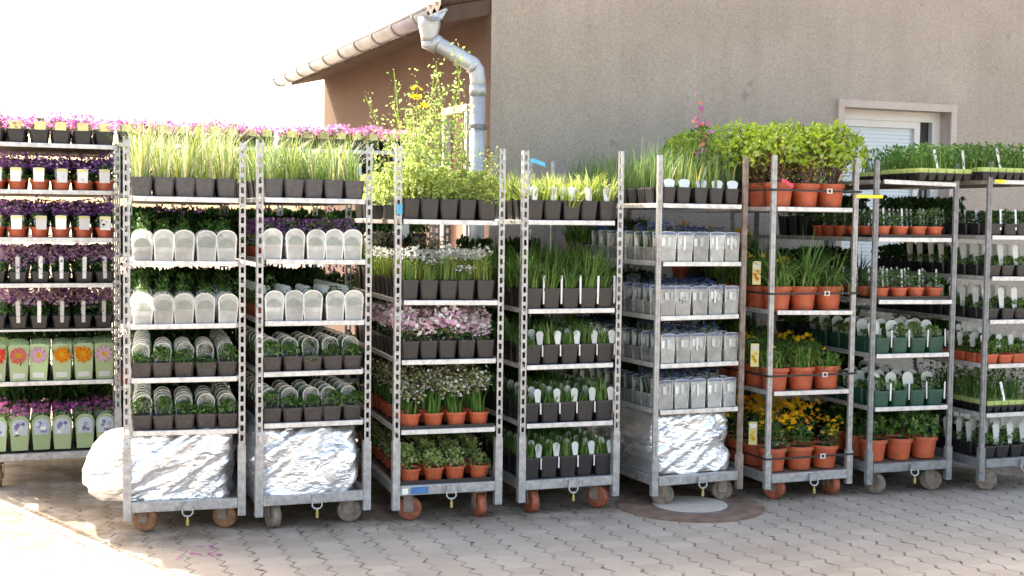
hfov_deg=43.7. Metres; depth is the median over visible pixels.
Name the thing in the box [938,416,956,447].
potted herb
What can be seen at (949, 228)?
potted herb
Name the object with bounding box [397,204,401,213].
tag
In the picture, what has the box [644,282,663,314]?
potted gentian
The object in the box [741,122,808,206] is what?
potted spirea
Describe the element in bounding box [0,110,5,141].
potted flower
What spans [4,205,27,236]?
potted flower
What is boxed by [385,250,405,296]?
potted daisy
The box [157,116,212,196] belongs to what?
grass pot
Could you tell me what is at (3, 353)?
potted flower
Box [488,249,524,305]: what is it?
grass pot
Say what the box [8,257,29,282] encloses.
potted flower
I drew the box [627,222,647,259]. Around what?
potted gentian
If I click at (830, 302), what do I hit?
potted daylily
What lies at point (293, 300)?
potted herb
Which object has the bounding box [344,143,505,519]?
plant trolley
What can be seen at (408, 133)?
potted climber
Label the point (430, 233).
plant trolley
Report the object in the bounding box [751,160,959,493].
plant trolley
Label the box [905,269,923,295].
potted herb
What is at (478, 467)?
potted perennial
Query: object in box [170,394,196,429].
potted herb
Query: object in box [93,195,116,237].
potted flower
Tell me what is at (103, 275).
potted flower
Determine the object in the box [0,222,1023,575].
ground
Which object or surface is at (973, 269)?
potted herb
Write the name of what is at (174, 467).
foil sack
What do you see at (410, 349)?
potted phlox
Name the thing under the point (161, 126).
potted flower
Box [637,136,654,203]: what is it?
grass pot
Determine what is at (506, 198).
potted lily
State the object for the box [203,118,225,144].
potted flower
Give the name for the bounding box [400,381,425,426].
potted stonecrop
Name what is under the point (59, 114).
potted flower
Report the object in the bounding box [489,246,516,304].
grass pot
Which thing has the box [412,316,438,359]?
potted phlox
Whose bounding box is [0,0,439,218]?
sky
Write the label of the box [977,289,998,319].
potted herb
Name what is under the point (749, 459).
potted viola
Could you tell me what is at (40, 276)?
potted flower
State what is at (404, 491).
sticker
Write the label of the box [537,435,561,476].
potted iris
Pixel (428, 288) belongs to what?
potted daisy
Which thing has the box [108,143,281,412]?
plant trolley
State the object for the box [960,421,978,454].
potted herb
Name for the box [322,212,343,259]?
potted herb
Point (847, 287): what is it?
potted herb
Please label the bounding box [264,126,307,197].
grass pot
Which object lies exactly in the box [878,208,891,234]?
potted herb
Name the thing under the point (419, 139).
potted flower
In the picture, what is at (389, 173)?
potted shrub
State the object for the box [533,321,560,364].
potted iris
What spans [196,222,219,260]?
potted herb
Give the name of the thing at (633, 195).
grass pot
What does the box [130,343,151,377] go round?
potted herb
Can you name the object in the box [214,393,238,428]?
potted herb
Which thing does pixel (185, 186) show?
grass pot
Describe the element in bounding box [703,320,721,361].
potted gentian
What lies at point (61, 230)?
potted flower
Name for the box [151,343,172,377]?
potted herb
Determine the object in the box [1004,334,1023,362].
potted herb
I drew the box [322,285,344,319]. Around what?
potted herb
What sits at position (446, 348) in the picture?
potted phlox
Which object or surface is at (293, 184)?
grass pot
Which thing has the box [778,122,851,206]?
potted spirea
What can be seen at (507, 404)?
potted iris
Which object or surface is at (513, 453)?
potted iris
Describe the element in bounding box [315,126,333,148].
potted flower
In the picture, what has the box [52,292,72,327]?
potted flower
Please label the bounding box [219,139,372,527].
plant trolley
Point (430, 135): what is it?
potted climber
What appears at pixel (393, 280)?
potted daisy
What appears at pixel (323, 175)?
grass pot
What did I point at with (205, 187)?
grass pot
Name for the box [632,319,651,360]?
potted gentian
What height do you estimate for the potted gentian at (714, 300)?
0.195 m
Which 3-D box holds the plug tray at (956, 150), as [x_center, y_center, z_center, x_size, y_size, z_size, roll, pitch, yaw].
[2.768,-0.763,7.895,0.613,0.220,0.470,0,3,-20]
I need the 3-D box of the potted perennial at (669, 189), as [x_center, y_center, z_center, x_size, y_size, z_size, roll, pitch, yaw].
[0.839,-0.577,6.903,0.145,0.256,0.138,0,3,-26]
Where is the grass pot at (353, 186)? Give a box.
[329,125,379,198]
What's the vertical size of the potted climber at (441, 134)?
0.855 m
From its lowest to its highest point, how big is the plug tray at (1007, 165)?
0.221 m
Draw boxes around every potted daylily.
[736,241,824,310]
[776,226,855,309]
[797,249,870,309]
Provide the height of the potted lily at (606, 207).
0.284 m
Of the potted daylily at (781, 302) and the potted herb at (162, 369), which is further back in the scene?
the potted daylily at (781, 302)
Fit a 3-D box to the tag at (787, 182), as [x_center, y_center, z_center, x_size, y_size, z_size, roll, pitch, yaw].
[1.507,-0.572,6.991,0.070,0.050,0.009,0,3,-22]
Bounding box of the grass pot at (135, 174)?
[117,150,164,195]
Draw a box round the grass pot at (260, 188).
[248,138,283,192]
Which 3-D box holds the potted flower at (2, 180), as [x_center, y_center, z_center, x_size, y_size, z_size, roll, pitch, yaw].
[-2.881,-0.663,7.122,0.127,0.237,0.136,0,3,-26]
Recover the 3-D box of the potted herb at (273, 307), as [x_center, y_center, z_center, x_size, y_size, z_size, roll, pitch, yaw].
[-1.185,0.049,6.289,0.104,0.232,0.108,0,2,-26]
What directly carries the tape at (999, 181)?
attached to the plant trolley at (985, 478)
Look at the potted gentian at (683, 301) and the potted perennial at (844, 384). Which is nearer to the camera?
the potted gentian at (683, 301)
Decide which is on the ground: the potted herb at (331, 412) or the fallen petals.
the fallen petals
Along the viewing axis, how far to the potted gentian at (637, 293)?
7.13 m
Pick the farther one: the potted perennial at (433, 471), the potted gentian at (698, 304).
the potted gentian at (698, 304)
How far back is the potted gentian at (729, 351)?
7.03 m
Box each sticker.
[402,488,407,494]
[411,486,427,493]
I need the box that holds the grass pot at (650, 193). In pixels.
[643,134,681,202]
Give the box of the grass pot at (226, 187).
[212,112,251,197]
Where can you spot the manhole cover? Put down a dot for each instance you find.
(689, 505)
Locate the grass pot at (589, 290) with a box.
[573,239,618,307]
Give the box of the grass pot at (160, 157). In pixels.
[143,131,181,195]
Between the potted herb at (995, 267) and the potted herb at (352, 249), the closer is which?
the potted herb at (352, 249)
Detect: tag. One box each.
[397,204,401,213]
[782,179,792,187]
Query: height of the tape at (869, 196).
0.018 m
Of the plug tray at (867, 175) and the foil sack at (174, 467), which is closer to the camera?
the foil sack at (174, 467)
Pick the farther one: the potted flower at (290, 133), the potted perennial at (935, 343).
the potted flower at (290, 133)
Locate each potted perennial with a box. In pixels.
[384,441,406,470]
[400,442,413,476]
[400,442,421,480]
[421,447,445,479]
[443,447,466,478]
[467,452,491,477]
[655,159,679,202]
[674,149,693,203]
[689,162,709,203]
[704,163,723,203]
[721,160,738,203]
[838,411,866,455]
[839,368,865,400]
[840,317,856,349]
[853,370,867,404]
[855,319,880,351]
[857,414,890,461]
[864,321,892,353]
[864,373,891,407]
[883,320,909,353]
[884,372,909,406]
[884,410,917,459]
[901,372,926,405]
[903,319,928,352]
[907,410,939,457]
[919,371,945,404]
[921,320,945,352]
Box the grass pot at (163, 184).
[127,113,189,196]
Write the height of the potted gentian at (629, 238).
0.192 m
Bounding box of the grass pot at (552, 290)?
[536,248,572,308]
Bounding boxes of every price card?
[749,422,756,444]
[750,344,758,366]
[752,261,760,284]
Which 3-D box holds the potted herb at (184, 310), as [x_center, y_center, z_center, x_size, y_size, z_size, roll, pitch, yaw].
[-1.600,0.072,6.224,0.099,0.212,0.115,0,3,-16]
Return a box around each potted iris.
[497,316,518,358]
[498,382,519,414]
[498,428,516,467]
[503,438,514,470]
[504,315,527,360]
[504,384,527,417]
[507,327,534,362]
[508,429,534,473]
[511,331,542,365]
[511,386,534,419]
[516,389,540,423]
[526,438,541,478]
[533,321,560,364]
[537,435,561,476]
[538,383,564,422]
[554,436,578,476]
[557,385,577,421]
[558,327,579,363]
[571,320,597,363]
[572,433,594,474]
[574,387,595,421]
[581,375,613,420]
[591,437,610,473]
[594,326,614,362]
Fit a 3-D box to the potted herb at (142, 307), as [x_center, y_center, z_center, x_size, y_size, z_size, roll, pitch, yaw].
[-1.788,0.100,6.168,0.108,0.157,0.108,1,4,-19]
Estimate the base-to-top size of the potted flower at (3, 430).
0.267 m
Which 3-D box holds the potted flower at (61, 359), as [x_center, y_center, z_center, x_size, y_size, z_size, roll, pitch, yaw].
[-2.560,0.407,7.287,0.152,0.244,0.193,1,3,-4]
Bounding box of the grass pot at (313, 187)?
[278,131,323,197]
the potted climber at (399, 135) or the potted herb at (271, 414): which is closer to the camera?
the potted herb at (271, 414)
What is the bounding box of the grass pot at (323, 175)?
[313,142,341,197]
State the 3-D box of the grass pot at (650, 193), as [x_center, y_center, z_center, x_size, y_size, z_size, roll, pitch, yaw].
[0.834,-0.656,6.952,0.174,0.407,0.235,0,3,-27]
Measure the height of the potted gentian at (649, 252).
0.228 m
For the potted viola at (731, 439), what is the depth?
7.49 m
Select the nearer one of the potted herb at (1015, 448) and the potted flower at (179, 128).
the potted herb at (1015, 448)
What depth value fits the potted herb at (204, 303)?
6.20 m
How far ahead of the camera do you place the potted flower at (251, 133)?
7.90 m
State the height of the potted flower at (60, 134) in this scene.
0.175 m
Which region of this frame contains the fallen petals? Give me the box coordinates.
[175,544,219,558]
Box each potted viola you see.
[726,395,753,459]
[743,403,775,465]
[757,411,797,471]
[785,408,814,469]
[809,414,842,467]
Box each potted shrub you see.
[380,162,395,204]
[388,162,412,204]
[390,173,415,220]
[397,161,426,219]
[417,168,441,219]
[431,165,458,219]
[452,178,476,219]
[474,175,502,220]
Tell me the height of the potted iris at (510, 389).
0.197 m
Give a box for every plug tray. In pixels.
[859,146,930,180]
[876,141,980,181]
[911,358,1005,402]
[919,145,1005,162]
[942,141,1023,179]
[945,365,1023,411]
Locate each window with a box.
[441,103,469,258]
[833,99,957,282]
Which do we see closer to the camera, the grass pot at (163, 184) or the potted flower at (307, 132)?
the grass pot at (163, 184)
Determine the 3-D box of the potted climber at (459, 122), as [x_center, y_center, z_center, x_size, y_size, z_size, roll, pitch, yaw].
[-0.324,-0.832,6.802,0.268,0.943,0.244,3,4,36]
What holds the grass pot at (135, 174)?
on the plant trolley at (229, 510)
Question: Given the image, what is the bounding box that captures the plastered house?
[272,0,1023,427]
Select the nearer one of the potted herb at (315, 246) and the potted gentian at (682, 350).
the potted herb at (315, 246)
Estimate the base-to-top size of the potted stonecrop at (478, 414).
0.347 m
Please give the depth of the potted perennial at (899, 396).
7.33 m
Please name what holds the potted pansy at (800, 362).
on the plant trolley at (773, 486)
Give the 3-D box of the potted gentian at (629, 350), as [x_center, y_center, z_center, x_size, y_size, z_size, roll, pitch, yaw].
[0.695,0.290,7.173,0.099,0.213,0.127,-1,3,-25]
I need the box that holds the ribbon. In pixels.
[530,159,544,166]
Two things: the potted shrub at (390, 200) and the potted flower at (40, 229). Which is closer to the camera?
the potted shrub at (390, 200)
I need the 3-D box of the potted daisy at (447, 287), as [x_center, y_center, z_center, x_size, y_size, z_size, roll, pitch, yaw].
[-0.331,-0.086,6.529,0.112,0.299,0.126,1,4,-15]
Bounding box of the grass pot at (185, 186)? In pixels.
[169,99,220,196]
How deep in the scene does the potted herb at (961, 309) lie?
7.61 m
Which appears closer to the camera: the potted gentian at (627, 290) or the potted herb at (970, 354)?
the potted gentian at (627, 290)
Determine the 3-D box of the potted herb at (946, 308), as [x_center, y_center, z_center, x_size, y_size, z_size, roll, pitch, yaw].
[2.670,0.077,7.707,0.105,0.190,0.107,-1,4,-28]
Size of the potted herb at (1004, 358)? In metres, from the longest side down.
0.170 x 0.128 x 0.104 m
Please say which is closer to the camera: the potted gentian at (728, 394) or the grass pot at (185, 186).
the grass pot at (185, 186)
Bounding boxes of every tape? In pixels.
[856,195,882,197]
[995,179,1004,182]
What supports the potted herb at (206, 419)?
on the plant trolley at (229, 510)
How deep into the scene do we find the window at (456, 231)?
8.90 m
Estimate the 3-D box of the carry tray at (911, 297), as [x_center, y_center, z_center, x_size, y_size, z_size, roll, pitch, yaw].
[2.235,0.050,7.458,0.492,0.024,0.370,0,3,-19]
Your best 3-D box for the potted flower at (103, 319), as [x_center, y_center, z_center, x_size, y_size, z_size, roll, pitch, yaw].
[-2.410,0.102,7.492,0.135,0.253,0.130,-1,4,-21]
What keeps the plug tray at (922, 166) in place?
on the plant trolley at (930, 478)
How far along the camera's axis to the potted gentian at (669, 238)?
6.84 m
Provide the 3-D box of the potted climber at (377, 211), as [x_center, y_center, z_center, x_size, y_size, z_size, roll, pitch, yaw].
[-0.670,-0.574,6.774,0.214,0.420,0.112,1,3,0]
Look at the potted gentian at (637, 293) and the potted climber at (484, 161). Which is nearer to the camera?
the potted climber at (484, 161)
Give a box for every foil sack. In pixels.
[82,402,234,501]
[233,405,358,494]
[580,403,729,473]
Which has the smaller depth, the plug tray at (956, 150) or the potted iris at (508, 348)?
the potted iris at (508, 348)
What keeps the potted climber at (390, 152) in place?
on the plant trolley at (408, 506)
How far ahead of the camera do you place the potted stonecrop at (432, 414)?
6.54 m
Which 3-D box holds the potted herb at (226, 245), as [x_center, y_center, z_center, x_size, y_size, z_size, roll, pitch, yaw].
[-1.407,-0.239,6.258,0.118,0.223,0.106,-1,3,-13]
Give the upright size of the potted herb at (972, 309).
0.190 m
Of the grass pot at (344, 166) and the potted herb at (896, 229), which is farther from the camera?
the potted herb at (896, 229)
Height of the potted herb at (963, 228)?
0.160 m
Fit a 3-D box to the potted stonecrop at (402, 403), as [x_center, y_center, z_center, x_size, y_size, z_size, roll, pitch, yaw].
[-0.552,0.551,6.622,0.123,0.302,0.142,0,3,-21]
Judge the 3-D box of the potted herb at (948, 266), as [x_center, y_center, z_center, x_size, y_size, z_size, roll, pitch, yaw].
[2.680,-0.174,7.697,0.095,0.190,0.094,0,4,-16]
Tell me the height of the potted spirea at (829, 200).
0.516 m
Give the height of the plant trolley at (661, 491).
1.913 m
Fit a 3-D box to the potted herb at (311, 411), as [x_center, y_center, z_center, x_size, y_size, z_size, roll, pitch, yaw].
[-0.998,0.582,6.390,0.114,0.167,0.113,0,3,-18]
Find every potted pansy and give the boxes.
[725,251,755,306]
[729,332,754,383]
[735,334,766,386]
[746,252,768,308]
[749,345,790,390]
[784,339,818,389]
[812,347,842,388]
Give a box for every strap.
[716,366,856,377]
[725,445,854,460]
[739,189,861,193]
[739,290,858,295]
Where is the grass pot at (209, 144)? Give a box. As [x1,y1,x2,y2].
[181,107,224,177]
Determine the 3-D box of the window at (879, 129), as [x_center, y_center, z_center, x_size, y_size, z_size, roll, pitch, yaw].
[2.777,-0.684,9.411,1.030,1.350,0.195,0,3,-20]
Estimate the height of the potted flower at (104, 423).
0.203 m
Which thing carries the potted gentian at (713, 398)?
on the plant trolley at (661, 491)
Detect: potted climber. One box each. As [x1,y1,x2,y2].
[361,82,434,198]
[363,68,437,174]
[369,141,404,218]
[373,133,412,219]
[386,69,431,195]
[391,74,440,215]
[392,108,429,166]
[413,128,445,219]
[418,104,474,169]
[419,58,454,185]
[420,39,475,184]
[422,49,470,183]
[443,107,475,199]
[472,137,496,197]
[481,133,502,199]
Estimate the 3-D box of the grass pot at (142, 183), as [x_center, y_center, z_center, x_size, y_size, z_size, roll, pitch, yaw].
[-1.721,-0.686,6.093,0.288,0.508,0.340,-2,4,-40]
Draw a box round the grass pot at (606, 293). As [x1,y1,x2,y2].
[578,252,640,307]
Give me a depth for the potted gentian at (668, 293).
6.85 m
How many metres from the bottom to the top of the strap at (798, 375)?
0.026 m
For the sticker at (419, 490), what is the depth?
6.46 m
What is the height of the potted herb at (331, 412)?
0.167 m
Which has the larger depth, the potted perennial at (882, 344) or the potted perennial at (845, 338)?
the potted perennial at (845, 338)
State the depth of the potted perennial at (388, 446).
6.75 m
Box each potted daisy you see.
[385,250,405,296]
[389,249,407,296]
[392,251,419,298]
[397,245,419,300]
[417,255,443,299]
[437,243,457,299]
[454,265,475,299]
[471,243,494,299]
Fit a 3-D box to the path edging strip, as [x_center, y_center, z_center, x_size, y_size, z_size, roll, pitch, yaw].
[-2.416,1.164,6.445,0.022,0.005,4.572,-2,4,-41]
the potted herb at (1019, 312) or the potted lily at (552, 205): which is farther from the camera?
the potted herb at (1019, 312)
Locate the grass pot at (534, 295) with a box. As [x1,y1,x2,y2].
[504,249,557,309]
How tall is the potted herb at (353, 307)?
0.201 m
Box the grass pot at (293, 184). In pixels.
[267,124,322,197]
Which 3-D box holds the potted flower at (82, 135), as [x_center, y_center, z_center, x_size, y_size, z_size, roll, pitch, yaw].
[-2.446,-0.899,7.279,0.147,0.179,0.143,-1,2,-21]
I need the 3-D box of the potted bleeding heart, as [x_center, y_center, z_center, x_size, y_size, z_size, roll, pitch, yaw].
[1.066,-0.818,7.214,0.199,0.578,0.207,0,3,-31]
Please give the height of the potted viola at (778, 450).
0.329 m
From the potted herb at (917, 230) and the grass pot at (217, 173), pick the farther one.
the potted herb at (917, 230)
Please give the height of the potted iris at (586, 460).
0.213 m
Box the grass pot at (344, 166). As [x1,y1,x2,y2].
[322,147,363,198]
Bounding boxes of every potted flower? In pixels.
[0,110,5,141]
[0,119,30,141]
[0,150,6,188]
[0,195,6,236]
[0,253,7,282]
[0,288,9,328]
[0,344,10,381]
[0,405,6,451]
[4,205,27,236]
[5,408,30,451]
[6,114,29,138]
[7,150,32,188]
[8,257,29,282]
[8,345,28,381]
[9,290,33,328]
[21,111,51,142]
[26,291,51,327]
[27,121,53,139]
[27,336,50,380]
[28,194,49,236]
[28,251,54,282]
[29,408,54,450]
[30,156,51,189]
[45,111,72,141]
[47,339,74,380]
[48,114,73,143]
[48,155,72,189]
[49,248,74,282]
[51,200,72,237]
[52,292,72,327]
[53,403,75,449]
[68,401,94,448]
[69,111,94,138]
[70,115,94,144]
[71,198,92,237]
[71,242,93,282]
[73,293,98,327]
[73,338,93,379]
[74,156,99,189]
[88,249,114,282]
[89,115,115,144]
[89,287,112,326]
[91,120,118,144]
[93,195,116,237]
[93,412,113,438]
[94,337,121,378]
[95,149,116,190]
[116,116,136,142]
[133,117,155,142]
[149,120,172,142]
[168,123,190,143]
[188,121,209,144]
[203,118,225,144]
[224,119,248,145]
[238,129,261,146]
[256,125,275,146]
[279,126,300,148]
[294,125,314,148]
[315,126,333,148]
[327,124,349,149]
[342,127,364,149]
[361,124,383,150]
[378,134,399,150]
[393,131,411,150]
[408,127,425,149]
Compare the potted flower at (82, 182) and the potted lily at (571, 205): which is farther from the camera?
the potted flower at (82, 182)
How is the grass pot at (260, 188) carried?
on the plant trolley at (349, 509)
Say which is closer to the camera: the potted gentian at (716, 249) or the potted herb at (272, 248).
the potted herb at (272, 248)
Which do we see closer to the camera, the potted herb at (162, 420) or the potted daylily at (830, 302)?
the potted herb at (162, 420)
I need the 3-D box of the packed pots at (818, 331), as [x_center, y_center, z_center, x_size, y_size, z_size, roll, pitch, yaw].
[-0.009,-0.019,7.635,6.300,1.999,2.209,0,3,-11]
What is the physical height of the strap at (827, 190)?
0.026 m
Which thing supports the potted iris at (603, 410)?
on the plant trolley at (597, 495)
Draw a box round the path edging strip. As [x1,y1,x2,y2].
[0,501,153,575]
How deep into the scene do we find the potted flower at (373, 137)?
8.17 m
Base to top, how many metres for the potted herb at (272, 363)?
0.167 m
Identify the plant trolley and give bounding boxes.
[0,141,121,485]
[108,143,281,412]
[123,136,245,531]
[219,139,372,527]
[266,148,434,438]
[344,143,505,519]
[443,150,623,512]
[549,155,748,503]
[661,155,859,498]
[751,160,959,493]
[849,162,1023,489]
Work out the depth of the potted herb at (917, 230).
7.33 m
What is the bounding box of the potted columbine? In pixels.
[407,85,427,218]
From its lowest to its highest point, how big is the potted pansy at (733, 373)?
0.303 m
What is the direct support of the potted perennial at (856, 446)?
on the plant trolley at (930, 478)
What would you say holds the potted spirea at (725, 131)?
on the plant trolley at (773, 486)
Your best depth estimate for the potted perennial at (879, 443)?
7.35 m
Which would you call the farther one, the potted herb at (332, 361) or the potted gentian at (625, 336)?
the potted gentian at (625, 336)
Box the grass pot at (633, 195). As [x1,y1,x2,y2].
[627,131,658,203]
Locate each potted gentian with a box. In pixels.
[614,318,635,356]
[616,368,637,400]
[618,277,637,311]
[619,227,637,258]
[624,370,645,402]
[625,277,647,312]
[625,321,645,358]
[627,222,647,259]
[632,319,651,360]
[633,374,652,405]
[634,225,654,260]
[635,281,654,313]
[640,368,664,407]
[642,330,663,361]
[644,220,665,260]
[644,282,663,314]
[650,379,673,409]
[652,285,675,315]
[652,323,675,363]
[654,220,676,262]
[670,372,689,409]
[674,286,691,315]
[674,332,690,362]
[675,224,693,261]
[681,325,705,362]
[687,378,705,408]
[689,231,708,261]
[690,282,707,314]
[703,281,722,314]
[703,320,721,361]
[703,366,722,407]
[708,232,724,261]
[717,375,735,406]
[718,285,738,313]
[721,329,737,360]
[723,232,739,261]
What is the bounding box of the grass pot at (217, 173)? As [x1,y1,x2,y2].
[201,117,242,197]
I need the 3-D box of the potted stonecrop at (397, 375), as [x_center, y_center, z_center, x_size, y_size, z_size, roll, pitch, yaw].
[-0.576,0.537,6.739,0.146,0.316,0.149,0,2,-16]
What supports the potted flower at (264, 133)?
on the plant trolley at (113, 261)
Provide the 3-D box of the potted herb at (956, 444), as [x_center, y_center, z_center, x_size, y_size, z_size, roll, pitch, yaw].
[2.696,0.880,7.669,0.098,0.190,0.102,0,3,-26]
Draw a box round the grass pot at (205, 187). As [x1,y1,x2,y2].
[175,117,231,196]
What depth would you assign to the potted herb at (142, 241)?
6.11 m
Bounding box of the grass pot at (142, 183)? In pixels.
[109,97,176,195]
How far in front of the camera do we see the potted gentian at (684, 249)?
6.88 m
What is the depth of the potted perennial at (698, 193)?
6.92 m
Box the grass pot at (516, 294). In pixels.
[496,239,552,307]
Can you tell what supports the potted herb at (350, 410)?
on the plant trolley at (349, 509)
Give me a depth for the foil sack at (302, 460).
6.34 m
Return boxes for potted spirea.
[698,119,765,202]
[706,117,771,206]
[720,121,790,206]
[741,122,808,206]
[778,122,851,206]
[800,118,869,207]
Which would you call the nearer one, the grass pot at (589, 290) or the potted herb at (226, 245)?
the potted herb at (226, 245)
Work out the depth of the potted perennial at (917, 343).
7.36 m
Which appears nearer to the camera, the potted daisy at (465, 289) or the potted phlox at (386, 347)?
the potted daisy at (465, 289)
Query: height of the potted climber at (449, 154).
0.630 m
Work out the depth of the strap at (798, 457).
7.17 m
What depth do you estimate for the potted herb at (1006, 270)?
7.43 m
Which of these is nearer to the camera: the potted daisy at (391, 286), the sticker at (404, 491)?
the sticker at (404, 491)
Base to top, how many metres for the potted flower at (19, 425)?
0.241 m
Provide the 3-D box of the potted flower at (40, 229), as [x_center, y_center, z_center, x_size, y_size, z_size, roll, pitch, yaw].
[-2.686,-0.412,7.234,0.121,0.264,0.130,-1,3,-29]
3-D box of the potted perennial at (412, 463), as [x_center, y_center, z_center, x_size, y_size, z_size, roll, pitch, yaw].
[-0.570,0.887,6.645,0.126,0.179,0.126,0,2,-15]
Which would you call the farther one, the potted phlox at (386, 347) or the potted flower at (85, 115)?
the potted flower at (85, 115)
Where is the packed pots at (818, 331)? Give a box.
[0,111,1023,475]
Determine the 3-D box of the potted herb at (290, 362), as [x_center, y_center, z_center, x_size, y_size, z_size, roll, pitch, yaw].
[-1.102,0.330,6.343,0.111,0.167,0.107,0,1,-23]
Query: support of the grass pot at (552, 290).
on the plant trolley at (597, 495)
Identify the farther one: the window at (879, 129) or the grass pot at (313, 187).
the window at (879, 129)
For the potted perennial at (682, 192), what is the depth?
6.88 m
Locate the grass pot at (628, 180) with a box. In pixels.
[617,152,640,203]
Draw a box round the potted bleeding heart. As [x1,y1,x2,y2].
[682,93,716,178]
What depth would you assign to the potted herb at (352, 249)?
6.37 m
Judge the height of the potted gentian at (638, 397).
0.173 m
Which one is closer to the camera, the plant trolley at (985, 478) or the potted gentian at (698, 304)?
the potted gentian at (698, 304)
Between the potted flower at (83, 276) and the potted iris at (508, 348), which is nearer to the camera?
the potted iris at (508, 348)
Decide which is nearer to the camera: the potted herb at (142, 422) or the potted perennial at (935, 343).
the potted herb at (142, 422)
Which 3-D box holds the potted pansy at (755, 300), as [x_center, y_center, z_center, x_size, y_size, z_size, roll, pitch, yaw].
[1.428,-0.046,7.338,0.223,0.323,0.301,3,4,34]
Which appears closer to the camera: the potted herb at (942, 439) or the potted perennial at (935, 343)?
the potted perennial at (935, 343)
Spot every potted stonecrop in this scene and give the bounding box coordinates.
[388,365,416,419]
[395,365,418,423]
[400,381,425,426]
[421,366,450,425]
[440,369,468,424]
[466,365,491,423]
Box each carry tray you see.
[385,468,493,484]
[386,416,493,430]
[841,294,949,300]
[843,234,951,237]
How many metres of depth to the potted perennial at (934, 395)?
7.41 m
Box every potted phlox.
[380,306,403,353]
[383,303,410,355]
[390,305,419,360]
[391,310,415,358]
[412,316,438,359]
[434,305,461,358]
[450,313,477,358]
[469,318,494,358]
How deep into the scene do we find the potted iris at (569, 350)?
6.75 m
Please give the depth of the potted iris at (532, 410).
6.69 m
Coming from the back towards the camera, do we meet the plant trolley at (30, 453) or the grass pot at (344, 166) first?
the plant trolley at (30, 453)
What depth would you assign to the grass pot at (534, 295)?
6.66 m
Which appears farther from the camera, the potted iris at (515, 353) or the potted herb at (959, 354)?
the potted herb at (959, 354)
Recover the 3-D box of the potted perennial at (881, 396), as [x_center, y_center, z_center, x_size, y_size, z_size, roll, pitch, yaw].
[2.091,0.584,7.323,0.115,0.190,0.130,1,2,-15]
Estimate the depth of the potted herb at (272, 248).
6.23 m
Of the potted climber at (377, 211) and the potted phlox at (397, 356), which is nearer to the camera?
the potted phlox at (397, 356)
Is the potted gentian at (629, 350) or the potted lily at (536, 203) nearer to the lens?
the potted lily at (536, 203)
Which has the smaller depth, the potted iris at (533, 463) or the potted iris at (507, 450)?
the potted iris at (533, 463)
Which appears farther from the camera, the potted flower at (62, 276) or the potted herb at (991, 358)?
the potted herb at (991, 358)
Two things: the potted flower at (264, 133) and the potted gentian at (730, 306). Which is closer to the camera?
the potted gentian at (730, 306)
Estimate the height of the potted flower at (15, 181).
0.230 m
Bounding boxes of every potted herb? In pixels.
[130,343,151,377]
[131,293,152,323]
[131,394,152,430]
[132,220,152,260]
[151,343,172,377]
[153,223,175,260]
[153,274,173,323]
[153,394,175,429]
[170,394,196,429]
[172,342,194,376]
[174,218,194,260]
[174,281,194,323]
[194,284,214,322]
[194,342,216,376]
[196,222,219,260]
[196,393,216,428]
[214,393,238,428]
[215,216,236,260]
[216,342,238,375]
[217,277,238,323]
[259,222,282,259]
[260,388,281,423]
[263,275,284,320]
[263,337,281,371]
[279,337,302,370]
[279,387,302,422]
[282,218,304,258]
[283,287,304,320]
[302,285,322,320]
[302,337,322,370]
[302,387,324,421]
[304,220,325,258]
[319,386,346,420]
[321,336,344,369]
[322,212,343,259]
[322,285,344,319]
[339,385,364,419]
[340,336,363,369]
[341,219,362,259]
[343,280,363,319]
[845,268,863,294]
[847,210,866,233]
[857,268,870,295]
[860,208,880,234]
[870,269,889,296]
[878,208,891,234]
[886,269,907,296]
[890,208,908,234]
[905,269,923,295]
[908,209,928,234]
[924,269,942,295]
[925,208,943,234]
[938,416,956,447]
[942,330,961,358]
[943,286,959,314]
[944,209,965,234]
[946,255,961,273]
[951,419,971,451]
[954,332,971,360]
[955,286,970,317]
[957,244,971,274]
[958,209,976,234]
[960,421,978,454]
[965,333,980,362]
[967,244,983,275]
[967,287,982,318]
[969,213,985,234]
[974,426,995,457]
[976,335,997,363]
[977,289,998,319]
[979,245,1000,276]
[980,209,1002,234]
[989,423,1009,456]
[990,334,1012,363]
[995,209,1017,235]
[996,245,1013,275]
[997,287,1014,319]
[1001,423,1022,455]
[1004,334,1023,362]
[1006,287,1023,318]
[1009,245,1023,276]
[1010,209,1023,235]
[1014,422,1023,454]
[1017,334,1023,352]
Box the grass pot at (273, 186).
[255,122,285,198]
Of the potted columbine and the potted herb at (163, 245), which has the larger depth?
the potted columbine
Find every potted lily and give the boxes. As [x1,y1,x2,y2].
[501,164,531,219]
[501,173,522,219]
[509,180,532,219]
[512,172,547,221]
[539,171,570,219]
[557,182,592,219]
[576,166,612,220]
[595,172,620,220]
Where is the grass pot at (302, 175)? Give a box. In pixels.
[271,138,319,197]
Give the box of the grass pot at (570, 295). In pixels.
[549,259,591,308]
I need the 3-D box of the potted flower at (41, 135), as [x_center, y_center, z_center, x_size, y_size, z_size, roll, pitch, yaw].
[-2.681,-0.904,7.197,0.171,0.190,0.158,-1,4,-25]
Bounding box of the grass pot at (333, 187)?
[320,135,364,198]
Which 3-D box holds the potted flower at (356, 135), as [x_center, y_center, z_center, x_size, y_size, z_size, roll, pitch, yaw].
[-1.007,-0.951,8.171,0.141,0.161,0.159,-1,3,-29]
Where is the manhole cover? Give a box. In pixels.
[616,489,764,522]
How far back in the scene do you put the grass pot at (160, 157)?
6.22 m
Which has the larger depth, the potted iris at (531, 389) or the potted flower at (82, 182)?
the potted flower at (82, 182)
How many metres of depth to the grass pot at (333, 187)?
6.32 m

